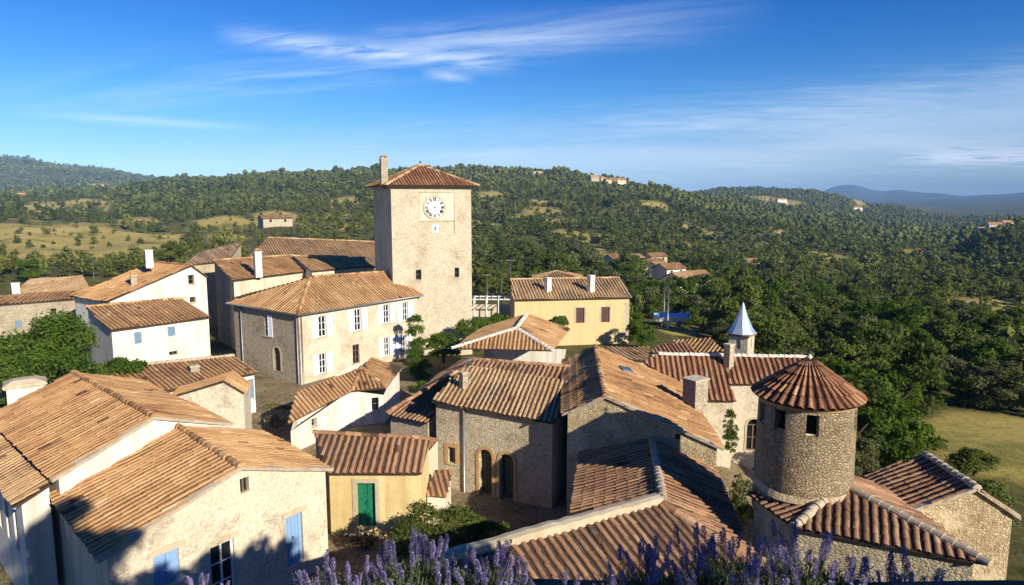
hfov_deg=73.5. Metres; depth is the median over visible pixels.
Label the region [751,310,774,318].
oak tree
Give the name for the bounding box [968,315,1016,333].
oak tree
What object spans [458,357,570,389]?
village house
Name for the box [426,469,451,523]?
porch
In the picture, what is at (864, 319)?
olive tree
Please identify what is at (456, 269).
window
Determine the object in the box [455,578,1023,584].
terrace ground
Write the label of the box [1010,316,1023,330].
oak tree
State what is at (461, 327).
garden shrub
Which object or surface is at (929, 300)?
oak tree
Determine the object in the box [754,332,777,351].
oak tree
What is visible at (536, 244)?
olive tree
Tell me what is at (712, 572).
lavender bush
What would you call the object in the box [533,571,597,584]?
lavender bush
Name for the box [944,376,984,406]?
broadleaf tree
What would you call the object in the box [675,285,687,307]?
olive tree
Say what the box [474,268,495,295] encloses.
oak tree
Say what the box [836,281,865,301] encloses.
pine tree
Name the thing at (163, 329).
village house
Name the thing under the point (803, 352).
olive tree
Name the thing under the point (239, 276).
village house
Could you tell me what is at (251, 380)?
window
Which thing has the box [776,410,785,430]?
window
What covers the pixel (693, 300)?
olive tree
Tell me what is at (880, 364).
oak tree
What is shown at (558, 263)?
oak tree
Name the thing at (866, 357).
oak tree
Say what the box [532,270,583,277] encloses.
village house
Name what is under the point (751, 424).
window
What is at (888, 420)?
broadleaf tree
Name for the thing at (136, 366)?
broadleaf tree
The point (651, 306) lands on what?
oak tree
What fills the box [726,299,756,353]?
bell turret
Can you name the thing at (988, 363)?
olive tree
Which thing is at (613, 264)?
oak tree
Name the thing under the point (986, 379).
olive tree
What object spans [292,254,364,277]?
village house
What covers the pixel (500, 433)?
arch house
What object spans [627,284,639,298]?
broadleaf tree
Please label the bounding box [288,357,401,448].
village house
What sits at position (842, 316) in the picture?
olive tree
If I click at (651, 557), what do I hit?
lavender bush
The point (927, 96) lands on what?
sky
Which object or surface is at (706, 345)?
tiled roof
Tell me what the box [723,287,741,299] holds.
broadleaf tree
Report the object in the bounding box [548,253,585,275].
oak tree
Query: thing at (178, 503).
village house
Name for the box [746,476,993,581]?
village house
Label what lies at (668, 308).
utility pole
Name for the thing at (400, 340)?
window
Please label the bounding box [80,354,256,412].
village house
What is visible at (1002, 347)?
broadleaf tree
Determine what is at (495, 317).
garden shrub
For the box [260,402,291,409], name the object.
dry bush
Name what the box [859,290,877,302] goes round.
oak tree
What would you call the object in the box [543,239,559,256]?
pine tree
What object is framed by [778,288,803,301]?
oak tree
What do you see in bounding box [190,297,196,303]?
window
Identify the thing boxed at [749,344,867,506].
round tower
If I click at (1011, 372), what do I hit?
oak tree
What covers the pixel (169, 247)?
oak tree
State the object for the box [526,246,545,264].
oak tree
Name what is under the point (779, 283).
broadleaf tree
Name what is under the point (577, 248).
olive tree
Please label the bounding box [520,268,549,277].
oak tree
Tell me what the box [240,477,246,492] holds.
window
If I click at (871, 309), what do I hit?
broadleaf tree
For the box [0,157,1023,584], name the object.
ground
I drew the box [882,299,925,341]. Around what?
broadleaf tree
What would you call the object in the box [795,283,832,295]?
broadleaf tree
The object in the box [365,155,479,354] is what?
clock tower
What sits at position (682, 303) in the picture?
broadleaf tree
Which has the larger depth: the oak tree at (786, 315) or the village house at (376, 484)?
the oak tree at (786, 315)
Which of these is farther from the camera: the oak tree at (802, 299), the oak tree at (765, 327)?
the oak tree at (802, 299)
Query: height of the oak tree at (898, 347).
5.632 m
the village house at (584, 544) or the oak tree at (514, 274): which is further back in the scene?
the oak tree at (514, 274)
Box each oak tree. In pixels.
[155,241,186,261]
[472,256,492,292]
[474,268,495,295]
[488,235,509,256]
[488,268,506,293]
[492,269,518,284]
[497,276,513,294]
[502,265,528,277]
[508,260,524,267]
[511,236,530,258]
[511,239,533,261]
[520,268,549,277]
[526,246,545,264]
[529,262,543,270]
[530,252,571,272]
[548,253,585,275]
[597,270,615,276]
[607,258,628,269]
[618,250,643,275]
[619,257,650,276]
[645,294,666,315]
[661,276,682,287]
[682,287,697,296]
[688,273,726,293]
[697,282,720,289]
[698,282,732,309]
[698,296,738,331]
[708,310,737,332]
[712,278,768,327]
[715,317,756,348]
[722,264,752,284]
[723,315,809,354]
[731,276,764,288]
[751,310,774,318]
[754,306,795,321]
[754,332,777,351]
[772,318,807,347]
[776,302,818,336]
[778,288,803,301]
[786,296,821,327]
[788,299,830,330]
[794,333,813,348]
[795,292,820,298]
[797,324,811,337]
[803,347,819,357]
[809,341,831,356]
[814,353,838,372]
[815,289,837,293]
[816,291,851,312]
[817,315,857,346]
[818,336,868,367]
[831,294,853,311]
[843,291,869,303]
[849,343,896,370]
[852,296,880,302]
[855,336,906,360]
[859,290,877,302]
[859,300,892,320]
[861,360,907,405]
[867,342,908,374]
[878,300,931,330]
[879,319,905,338]
[885,293,934,323]
[888,271,916,286]
[901,377,922,402]
[913,331,941,343]
[915,282,950,304]
[920,296,947,310]
[925,308,956,320]
[927,317,984,366]
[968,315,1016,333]
[984,364,1023,408]
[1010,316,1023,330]
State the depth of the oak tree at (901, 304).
97.75 m
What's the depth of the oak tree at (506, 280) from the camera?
116.23 m
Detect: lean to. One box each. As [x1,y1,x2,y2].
[0,435,57,584]
[411,434,438,481]
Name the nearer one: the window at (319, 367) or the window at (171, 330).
the window at (171, 330)
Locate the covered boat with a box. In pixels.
[653,288,689,326]
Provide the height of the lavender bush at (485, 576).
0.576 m
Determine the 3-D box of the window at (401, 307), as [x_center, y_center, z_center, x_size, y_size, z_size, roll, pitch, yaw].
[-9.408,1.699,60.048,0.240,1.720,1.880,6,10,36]
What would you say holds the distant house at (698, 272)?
on the ground at (984, 429)
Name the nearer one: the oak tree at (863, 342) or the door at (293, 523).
the door at (293, 523)
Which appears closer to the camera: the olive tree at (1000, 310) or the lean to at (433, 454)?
the lean to at (433, 454)
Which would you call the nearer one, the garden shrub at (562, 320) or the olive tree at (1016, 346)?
the garden shrub at (562, 320)
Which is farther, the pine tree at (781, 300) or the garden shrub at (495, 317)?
the pine tree at (781, 300)
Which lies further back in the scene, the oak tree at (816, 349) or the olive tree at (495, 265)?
the olive tree at (495, 265)
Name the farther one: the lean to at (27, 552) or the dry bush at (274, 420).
the dry bush at (274, 420)
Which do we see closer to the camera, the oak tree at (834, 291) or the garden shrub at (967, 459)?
the garden shrub at (967, 459)
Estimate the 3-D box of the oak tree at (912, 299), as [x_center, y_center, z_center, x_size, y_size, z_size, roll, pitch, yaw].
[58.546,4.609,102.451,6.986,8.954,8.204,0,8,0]
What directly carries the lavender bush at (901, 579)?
on the terrace ground at (586, 582)
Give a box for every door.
[285,512,301,565]
[358,483,375,524]
[482,450,491,493]
[502,454,512,497]
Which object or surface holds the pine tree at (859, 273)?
on the ground at (984, 429)
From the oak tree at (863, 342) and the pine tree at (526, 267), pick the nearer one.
the oak tree at (863, 342)
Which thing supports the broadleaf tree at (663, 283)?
on the ground at (984, 429)
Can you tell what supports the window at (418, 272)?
in the clock tower at (422, 224)
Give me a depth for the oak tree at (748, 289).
77.41 m
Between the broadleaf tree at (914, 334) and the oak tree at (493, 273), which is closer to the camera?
the broadleaf tree at (914, 334)
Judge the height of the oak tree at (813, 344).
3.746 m
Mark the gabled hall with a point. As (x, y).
(608, 398)
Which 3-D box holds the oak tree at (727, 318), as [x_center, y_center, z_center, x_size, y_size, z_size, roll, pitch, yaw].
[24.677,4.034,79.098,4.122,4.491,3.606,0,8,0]
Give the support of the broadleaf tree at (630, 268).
on the ground at (984, 429)
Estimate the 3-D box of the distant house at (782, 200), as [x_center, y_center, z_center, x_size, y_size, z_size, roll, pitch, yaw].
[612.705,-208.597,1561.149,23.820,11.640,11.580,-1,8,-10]
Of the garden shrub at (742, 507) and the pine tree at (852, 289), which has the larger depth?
the pine tree at (852, 289)
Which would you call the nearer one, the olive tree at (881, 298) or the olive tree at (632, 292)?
the olive tree at (632, 292)
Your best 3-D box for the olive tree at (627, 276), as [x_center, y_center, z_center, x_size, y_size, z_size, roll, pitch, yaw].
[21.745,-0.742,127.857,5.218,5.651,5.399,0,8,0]
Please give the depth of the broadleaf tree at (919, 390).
56.19 m
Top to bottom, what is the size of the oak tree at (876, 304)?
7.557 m
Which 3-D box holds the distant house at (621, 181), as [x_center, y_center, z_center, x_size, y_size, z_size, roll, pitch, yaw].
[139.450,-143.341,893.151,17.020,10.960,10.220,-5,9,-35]
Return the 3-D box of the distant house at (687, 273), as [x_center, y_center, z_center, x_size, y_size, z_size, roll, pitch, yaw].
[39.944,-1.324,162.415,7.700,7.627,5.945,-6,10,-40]
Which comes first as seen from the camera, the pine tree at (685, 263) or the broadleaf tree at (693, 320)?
the broadleaf tree at (693, 320)
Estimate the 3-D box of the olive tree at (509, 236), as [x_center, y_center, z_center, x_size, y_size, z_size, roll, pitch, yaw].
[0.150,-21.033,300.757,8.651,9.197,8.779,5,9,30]
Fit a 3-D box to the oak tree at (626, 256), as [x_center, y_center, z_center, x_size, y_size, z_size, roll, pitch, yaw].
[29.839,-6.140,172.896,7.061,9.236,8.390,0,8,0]
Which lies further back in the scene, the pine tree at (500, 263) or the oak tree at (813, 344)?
the pine tree at (500, 263)
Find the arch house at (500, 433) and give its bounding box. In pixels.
[431,356,567,507]
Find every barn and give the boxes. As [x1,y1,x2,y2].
[185,242,242,328]
[248,237,374,271]
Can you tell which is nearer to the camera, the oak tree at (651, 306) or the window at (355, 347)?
the window at (355, 347)
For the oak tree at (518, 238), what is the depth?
237.84 m
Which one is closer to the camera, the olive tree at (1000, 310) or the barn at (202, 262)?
the barn at (202, 262)
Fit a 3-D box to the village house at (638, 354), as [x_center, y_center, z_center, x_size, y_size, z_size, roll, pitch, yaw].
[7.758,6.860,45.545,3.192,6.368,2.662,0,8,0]
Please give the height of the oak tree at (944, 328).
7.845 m
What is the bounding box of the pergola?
[472,296,509,318]
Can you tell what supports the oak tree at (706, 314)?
on the ground at (984, 429)
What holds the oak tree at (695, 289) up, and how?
on the ground at (984, 429)
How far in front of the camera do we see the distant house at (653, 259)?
257.29 m
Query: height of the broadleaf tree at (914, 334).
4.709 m
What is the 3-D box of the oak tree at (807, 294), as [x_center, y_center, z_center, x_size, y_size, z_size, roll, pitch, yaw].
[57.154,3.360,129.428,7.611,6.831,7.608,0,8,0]
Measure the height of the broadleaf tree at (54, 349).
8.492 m
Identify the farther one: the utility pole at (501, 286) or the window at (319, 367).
the utility pole at (501, 286)
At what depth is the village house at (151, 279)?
58.61 m
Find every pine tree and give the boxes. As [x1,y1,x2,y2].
[493,250,506,269]
[519,263,532,274]
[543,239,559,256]
[590,261,604,270]
[655,295,670,310]
[679,256,698,267]
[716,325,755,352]
[768,283,787,302]
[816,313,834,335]
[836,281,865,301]
[839,373,893,469]
[841,317,863,333]
[850,269,872,290]
[859,320,950,433]
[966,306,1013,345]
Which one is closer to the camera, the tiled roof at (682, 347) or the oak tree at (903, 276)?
the tiled roof at (682, 347)
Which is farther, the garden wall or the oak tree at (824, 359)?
the garden wall
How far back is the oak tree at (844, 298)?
114.69 m
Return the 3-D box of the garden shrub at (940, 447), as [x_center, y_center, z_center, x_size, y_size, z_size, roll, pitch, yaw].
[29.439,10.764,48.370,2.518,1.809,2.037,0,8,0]
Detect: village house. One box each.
[0,290,75,345]
[0,369,233,584]
[10,260,93,294]
[49,423,333,584]
[69,249,210,360]
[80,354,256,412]
[84,297,211,366]
[212,247,305,349]
[226,269,424,384]
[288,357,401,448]
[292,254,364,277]
[312,429,430,535]
[384,357,480,437]
[440,493,768,580]
[451,312,569,363]
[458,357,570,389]
[508,275,631,345]
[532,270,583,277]
[570,436,744,537]
[605,346,650,366]
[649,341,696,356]
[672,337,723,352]
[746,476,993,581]
[863,451,1020,579]
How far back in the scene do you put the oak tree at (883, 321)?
90.91 m
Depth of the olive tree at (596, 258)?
153.13 m
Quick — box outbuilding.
[172,371,251,428]
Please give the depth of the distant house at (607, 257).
247.58 m
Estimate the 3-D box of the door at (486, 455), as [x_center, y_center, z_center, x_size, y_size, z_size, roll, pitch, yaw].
[-1.185,8.998,34.453,0.710,2.550,0.065,3,8,23]
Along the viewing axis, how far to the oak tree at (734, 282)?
135.84 m
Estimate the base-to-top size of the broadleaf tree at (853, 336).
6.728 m
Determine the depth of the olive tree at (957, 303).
134.64 m
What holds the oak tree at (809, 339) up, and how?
on the ground at (984, 429)
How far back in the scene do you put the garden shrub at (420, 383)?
50.70 m
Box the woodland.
[0,154,1023,400]
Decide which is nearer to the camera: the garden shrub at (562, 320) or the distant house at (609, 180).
the garden shrub at (562, 320)
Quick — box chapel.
[644,343,806,468]
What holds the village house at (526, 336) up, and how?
on the ground at (984, 429)
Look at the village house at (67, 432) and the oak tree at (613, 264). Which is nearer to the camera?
the village house at (67, 432)
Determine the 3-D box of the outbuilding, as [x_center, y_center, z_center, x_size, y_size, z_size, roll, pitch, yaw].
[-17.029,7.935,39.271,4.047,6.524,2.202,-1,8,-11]
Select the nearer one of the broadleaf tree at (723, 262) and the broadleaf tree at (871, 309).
the broadleaf tree at (871, 309)
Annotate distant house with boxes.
[257,214,292,227]
[590,175,598,180]
[603,178,615,183]
[603,253,622,262]
[615,178,625,184]
[642,252,668,261]
[645,258,663,261]
[648,261,666,273]
[651,262,687,280]
[662,270,698,292]
[692,269,710,284]
[740,258,757,263]
[775,198,786,202]
[974,227,984,231]
[985,222,1002,227]
[1000,220,1013,224]
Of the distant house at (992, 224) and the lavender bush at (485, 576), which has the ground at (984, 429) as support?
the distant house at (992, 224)
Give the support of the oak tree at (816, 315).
on the ground at (984, 429)
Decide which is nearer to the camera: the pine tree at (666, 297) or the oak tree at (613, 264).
the pine tree at (666, 297)
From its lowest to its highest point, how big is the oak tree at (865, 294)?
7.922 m
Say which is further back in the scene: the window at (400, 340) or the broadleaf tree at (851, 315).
the broadleaf tree at (851, 315)
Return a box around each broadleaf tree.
[0,308,122,407]
[12,259,43,279]
[99,355,150,375]
[615,263,636,280]
[625,319,658,347]
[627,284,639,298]
[629,304,642,320]
[629,312,643,337]
[635,280,659,301]
[639,277,660,287]
[659,281,668,286]
[662,275,694,312]
[682,306,702,326]
[710,253,729,266]
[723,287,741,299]
[751,276,792,312]
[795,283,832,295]
[809,280,830,291]
[826,356,910,454]
[835,301,885,332]
[842,310,866,320]
[842,321,889,345]
[865,406,944,470]
[879,366,925,407]
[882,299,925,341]
[910,328,942,340]
[921,369,945,394]
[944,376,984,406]
[946,320,982,360]
[959,336,1016,374]
[1005,307,1023,320]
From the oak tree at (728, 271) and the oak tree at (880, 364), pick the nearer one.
the oak tree at (880, 364)
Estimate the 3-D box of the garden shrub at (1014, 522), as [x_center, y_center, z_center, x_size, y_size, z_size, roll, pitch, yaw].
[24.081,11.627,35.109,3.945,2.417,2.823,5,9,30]
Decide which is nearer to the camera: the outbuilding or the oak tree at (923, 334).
the outbuilding
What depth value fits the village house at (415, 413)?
36.83 m
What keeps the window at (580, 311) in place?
in the village house at (593, 309)
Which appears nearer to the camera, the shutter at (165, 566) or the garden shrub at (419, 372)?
the shutter at (165, 566)
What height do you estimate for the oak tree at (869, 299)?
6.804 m
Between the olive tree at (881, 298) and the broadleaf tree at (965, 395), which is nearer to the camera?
the broadleaf tree at (965, 395)
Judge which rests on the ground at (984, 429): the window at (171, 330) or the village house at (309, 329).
the village house at (309, 329)
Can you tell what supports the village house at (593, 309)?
on the ground at (984, 429)
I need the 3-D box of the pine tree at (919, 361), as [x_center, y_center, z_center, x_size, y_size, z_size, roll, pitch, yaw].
[27.708,7.024,49.474,6.595,9.768,5.932,0,8,0]
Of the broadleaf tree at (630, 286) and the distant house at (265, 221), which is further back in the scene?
the distant house at (265, 221)
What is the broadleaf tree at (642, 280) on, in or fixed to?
on the ground at (984, 429)
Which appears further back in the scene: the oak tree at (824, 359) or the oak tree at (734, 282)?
the oak tree at (734, 282)
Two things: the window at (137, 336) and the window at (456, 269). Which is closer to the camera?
the window at (137, 336)
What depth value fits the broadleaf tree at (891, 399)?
44.32 m
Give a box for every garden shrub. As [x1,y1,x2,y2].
[382,498,478,573]
[408,358,432,379]
[411,380,426,391]
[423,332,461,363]
[452,316,493,336]
[463,513,510,541]
[488,312,512,322]
[548,315,569,330]
[727,473,753,529]
[913,431,948,450]
[944,446,1002,476]
[976,479,1019,505]
[993,496,1023,527]
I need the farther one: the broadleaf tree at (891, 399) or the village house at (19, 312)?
the village house at (19, 312)
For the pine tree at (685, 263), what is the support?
on the ground at (984, 429)
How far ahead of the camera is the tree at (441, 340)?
58.02 m
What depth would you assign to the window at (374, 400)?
43.88 m
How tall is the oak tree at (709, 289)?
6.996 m
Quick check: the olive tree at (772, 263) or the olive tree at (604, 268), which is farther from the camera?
the olive tree at (772, 263)
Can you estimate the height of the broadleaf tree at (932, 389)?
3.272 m
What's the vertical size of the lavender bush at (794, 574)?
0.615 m
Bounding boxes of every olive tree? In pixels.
[472,247,487,258]
[492,262,502,268]
[505,234,515,243]
[530,242,544,248]
[561,251,603,271]
[566,244,600,259]
[589,264,622,280]
[621,274,631,285]
[624,275,647,291]
[626,288,637,304]
[642,286,677,311]
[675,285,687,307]
[682,294,713,324]
[709,319,730,341]
[715,276,740,284]
[765,260,786,273]
[781,343,815,357]
[816,313,852,338]
[843,314,880,345]
[867,295,891,302]
[922,317,951,333]
[936,353,971,389]
[939,355,971,374]
[949,299,976,318]
[955,358,1004,395]
[956,308,994,333]
[963,360,1023,410]
[972,333,1021,360]
[996,306,1017,312]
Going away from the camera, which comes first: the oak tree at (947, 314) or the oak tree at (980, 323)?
the oak tree at (980, 323)
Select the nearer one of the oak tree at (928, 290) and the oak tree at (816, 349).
the oak tree at (816, 349)
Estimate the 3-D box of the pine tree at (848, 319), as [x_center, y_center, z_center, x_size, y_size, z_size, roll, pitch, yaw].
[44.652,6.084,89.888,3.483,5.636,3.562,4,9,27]
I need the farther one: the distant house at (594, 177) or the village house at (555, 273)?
the distant house at (594, 177)
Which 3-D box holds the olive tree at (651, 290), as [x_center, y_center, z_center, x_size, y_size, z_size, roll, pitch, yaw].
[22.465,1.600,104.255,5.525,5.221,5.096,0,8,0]
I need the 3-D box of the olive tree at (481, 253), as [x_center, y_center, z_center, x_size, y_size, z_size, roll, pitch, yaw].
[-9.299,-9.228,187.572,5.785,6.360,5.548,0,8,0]
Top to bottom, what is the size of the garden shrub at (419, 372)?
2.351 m
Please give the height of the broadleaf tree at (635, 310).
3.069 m
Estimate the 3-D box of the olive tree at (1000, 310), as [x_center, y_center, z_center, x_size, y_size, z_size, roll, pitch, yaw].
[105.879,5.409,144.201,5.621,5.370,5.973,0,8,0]
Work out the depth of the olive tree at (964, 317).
110.08 m
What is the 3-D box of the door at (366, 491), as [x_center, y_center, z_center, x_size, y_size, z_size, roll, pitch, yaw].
[-6.380,9.297,30.203,0.800,2.040,0.120,0,8,0]
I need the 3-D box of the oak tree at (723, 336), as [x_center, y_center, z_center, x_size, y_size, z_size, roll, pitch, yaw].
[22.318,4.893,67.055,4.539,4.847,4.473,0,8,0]
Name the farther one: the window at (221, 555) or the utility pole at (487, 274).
the utility pole at (487, 274)
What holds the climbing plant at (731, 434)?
on the ground at (984, 429)
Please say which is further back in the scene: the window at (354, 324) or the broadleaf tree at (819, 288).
the broadleaf tree at (819, 288)
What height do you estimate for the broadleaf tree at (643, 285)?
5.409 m
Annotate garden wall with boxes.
[472,304,509,317]
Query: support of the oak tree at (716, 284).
on the ground at (984, 429)
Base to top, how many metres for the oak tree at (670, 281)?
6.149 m
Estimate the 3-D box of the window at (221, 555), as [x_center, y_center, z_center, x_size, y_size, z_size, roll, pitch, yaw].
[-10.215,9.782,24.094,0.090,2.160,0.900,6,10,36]
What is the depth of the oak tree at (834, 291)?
158.97 m
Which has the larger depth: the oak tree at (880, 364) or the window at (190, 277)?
the window at (190, 277)
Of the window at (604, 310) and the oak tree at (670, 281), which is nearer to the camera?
the window at (604, 310)
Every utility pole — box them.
[485,273,490,303]
[501,271,501,303]
[667,284,668,329]
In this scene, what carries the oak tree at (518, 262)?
on the ground at (984, 429)
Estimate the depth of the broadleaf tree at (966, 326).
88.45 m
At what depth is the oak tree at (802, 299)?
105.67 m
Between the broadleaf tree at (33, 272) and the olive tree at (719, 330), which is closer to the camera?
the olive tree at (719, 330)
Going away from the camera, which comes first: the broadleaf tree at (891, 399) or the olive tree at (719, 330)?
the broadleaf tree at (891, 399)
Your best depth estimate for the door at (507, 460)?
34.03 m
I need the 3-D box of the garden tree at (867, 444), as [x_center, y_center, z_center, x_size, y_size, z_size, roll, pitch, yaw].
[17.634,9.794,34.505,3.220,5.467,3.099,0,8,0]
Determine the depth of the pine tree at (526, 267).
127.75 m
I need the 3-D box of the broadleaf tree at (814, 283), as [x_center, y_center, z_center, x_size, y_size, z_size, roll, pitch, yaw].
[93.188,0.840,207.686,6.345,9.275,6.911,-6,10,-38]
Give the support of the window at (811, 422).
in the round tower at (806, 430)
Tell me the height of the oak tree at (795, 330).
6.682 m
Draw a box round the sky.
[0,0,1023,195]
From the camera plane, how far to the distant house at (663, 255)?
282.77 m
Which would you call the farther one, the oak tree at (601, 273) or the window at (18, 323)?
the oak tree at (601, 273)
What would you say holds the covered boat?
on the ground at (984, 429)
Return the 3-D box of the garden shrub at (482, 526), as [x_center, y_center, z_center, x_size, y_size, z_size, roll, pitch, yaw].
[-1.123,10.225,27.348,2.021,2.991,2.170,-5,9,-32]
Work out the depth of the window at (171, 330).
50.24 m
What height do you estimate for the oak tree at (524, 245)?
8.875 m
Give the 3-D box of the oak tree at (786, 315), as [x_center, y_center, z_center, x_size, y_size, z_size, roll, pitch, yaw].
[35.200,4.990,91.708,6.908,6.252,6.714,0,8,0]
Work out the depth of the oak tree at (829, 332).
88.24 m
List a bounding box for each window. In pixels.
[15,320,21,327]
[134,332,141,343]
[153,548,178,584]
[167,326,174,335]
[188,275,195,284]
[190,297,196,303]
[209,539,234,584]
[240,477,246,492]
[248,379,253,397]
[264,315,272,337]
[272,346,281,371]
[311,314,332,338]
[312,351,332,375]
[348,308,367,332]
[352,344,360,364]
[371,397,379,412]
[378,303,394,324]
[378,336,394,357]
[396,334,411,354]
[397,301,412,321]
[415,270,421,280]
[444,442,458,465]
[454,268,459,278]
[575,306,585,322]
[600,305,610,321]
[744,417,756,450]
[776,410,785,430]
[806,415,817,435]
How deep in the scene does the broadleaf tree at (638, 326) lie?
65.76 m
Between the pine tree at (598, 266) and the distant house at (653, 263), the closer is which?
the pine tree at (598, 266)
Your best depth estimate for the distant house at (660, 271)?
190.18 m
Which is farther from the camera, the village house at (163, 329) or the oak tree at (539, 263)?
the oak tree at (539, 263)
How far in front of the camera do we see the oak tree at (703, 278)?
126.82 m
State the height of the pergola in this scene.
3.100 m
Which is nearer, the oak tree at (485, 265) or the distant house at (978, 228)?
the oak tree at (485, 265)
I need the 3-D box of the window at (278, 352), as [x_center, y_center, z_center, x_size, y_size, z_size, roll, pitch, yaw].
[-18.076,5.075,53.008,1.000,2.000,0.300,4,9,30]
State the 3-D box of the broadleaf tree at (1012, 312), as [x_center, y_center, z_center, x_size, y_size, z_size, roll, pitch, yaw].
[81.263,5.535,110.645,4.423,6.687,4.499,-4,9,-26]
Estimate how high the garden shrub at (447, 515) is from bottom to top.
3.880 m
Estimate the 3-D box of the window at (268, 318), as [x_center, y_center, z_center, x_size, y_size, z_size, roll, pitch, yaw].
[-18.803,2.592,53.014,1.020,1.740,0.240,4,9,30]
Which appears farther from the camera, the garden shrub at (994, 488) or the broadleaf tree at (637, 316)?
the broadleaf tree at (637, 316)
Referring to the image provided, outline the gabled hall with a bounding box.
[560,344,723,515]
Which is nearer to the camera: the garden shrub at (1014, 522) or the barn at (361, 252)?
the garden shrub at (1014, 522)
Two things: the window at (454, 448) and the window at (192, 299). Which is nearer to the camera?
the window at (454, 448)
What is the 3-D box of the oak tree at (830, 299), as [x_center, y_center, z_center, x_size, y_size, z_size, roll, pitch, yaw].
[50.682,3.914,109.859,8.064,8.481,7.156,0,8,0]
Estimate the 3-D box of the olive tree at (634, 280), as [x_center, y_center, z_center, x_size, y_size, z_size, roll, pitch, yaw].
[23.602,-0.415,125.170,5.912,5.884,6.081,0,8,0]
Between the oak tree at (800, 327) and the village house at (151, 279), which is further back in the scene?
the oak tree at (800, 327)
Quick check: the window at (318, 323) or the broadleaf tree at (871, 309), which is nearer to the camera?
the window at (318, 323)
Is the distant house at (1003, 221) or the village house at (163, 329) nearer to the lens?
the village house at (163, 329)
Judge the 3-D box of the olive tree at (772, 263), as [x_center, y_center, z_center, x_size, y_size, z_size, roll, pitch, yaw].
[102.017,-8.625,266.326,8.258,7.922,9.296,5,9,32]
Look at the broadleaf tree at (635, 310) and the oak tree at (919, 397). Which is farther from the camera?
the broadleaf tree at (635, 310)
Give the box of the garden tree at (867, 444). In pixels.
[854,433,881,478]
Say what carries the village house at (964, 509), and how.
on the ground at (984, 429)
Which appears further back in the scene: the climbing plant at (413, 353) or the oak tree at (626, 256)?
the oak tree at (626, 256)
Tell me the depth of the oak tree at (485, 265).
114.09 m
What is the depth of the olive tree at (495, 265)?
150.69 m
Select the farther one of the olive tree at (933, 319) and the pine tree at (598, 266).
the pine tree at (598, 266)
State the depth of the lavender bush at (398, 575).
2.93 m
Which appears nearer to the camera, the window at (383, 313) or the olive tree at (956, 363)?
the window at (383, 313)
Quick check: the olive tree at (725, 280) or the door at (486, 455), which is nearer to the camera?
the door at (486, 455)
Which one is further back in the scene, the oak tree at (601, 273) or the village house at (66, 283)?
the oak tree at (601, 273)
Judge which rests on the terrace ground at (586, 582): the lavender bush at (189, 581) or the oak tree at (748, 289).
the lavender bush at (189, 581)
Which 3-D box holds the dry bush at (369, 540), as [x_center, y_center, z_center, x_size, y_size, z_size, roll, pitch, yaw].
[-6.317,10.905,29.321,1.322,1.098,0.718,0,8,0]
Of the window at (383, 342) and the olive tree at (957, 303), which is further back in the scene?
the olive tree at (957, 303)
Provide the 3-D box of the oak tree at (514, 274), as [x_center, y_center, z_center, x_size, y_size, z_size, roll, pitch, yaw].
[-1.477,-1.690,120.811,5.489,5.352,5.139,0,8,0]
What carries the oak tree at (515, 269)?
on the ground at (984, 429)
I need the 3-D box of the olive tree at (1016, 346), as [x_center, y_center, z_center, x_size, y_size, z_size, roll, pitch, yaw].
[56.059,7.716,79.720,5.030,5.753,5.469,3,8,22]
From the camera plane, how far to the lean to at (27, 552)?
24.88 m
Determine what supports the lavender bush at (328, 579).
on the terrace ground at (586, 582)
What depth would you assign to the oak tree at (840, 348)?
65.37 m
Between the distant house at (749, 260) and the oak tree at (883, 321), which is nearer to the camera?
the oak tree at (883, 321)
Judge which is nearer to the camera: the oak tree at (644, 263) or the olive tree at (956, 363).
the olive tree at (956, 363)
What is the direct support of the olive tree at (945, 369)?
on the ground at (984, 429)
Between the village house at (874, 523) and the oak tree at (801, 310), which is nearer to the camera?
the village house at (874, 523)
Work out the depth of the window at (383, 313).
58.36 m
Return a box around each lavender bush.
[185,573,229,584]
[288,543,393,584]
[351,528,471,584]
[433,539,533,584]
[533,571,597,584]
[586,535,702,584]
[659,521,789,584]
[733,518,869,584]
[845,543,958,584]
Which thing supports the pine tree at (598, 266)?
on the ground at (984, 429)
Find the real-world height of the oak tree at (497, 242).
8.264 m
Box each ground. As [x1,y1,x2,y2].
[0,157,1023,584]
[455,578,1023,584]
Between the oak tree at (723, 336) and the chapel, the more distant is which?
the oak tree at (723, 336)
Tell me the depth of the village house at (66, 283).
73.00 m
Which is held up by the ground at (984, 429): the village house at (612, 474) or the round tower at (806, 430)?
the village house at (612, 474)
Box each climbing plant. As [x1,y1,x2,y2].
[404,314,426,366]
[721,408,739,453]
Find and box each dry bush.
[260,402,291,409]
[263,414,287,428]
[349,533,379,546]
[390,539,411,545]
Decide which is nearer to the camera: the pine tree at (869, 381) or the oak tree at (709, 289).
the pine tree at (869, 381)

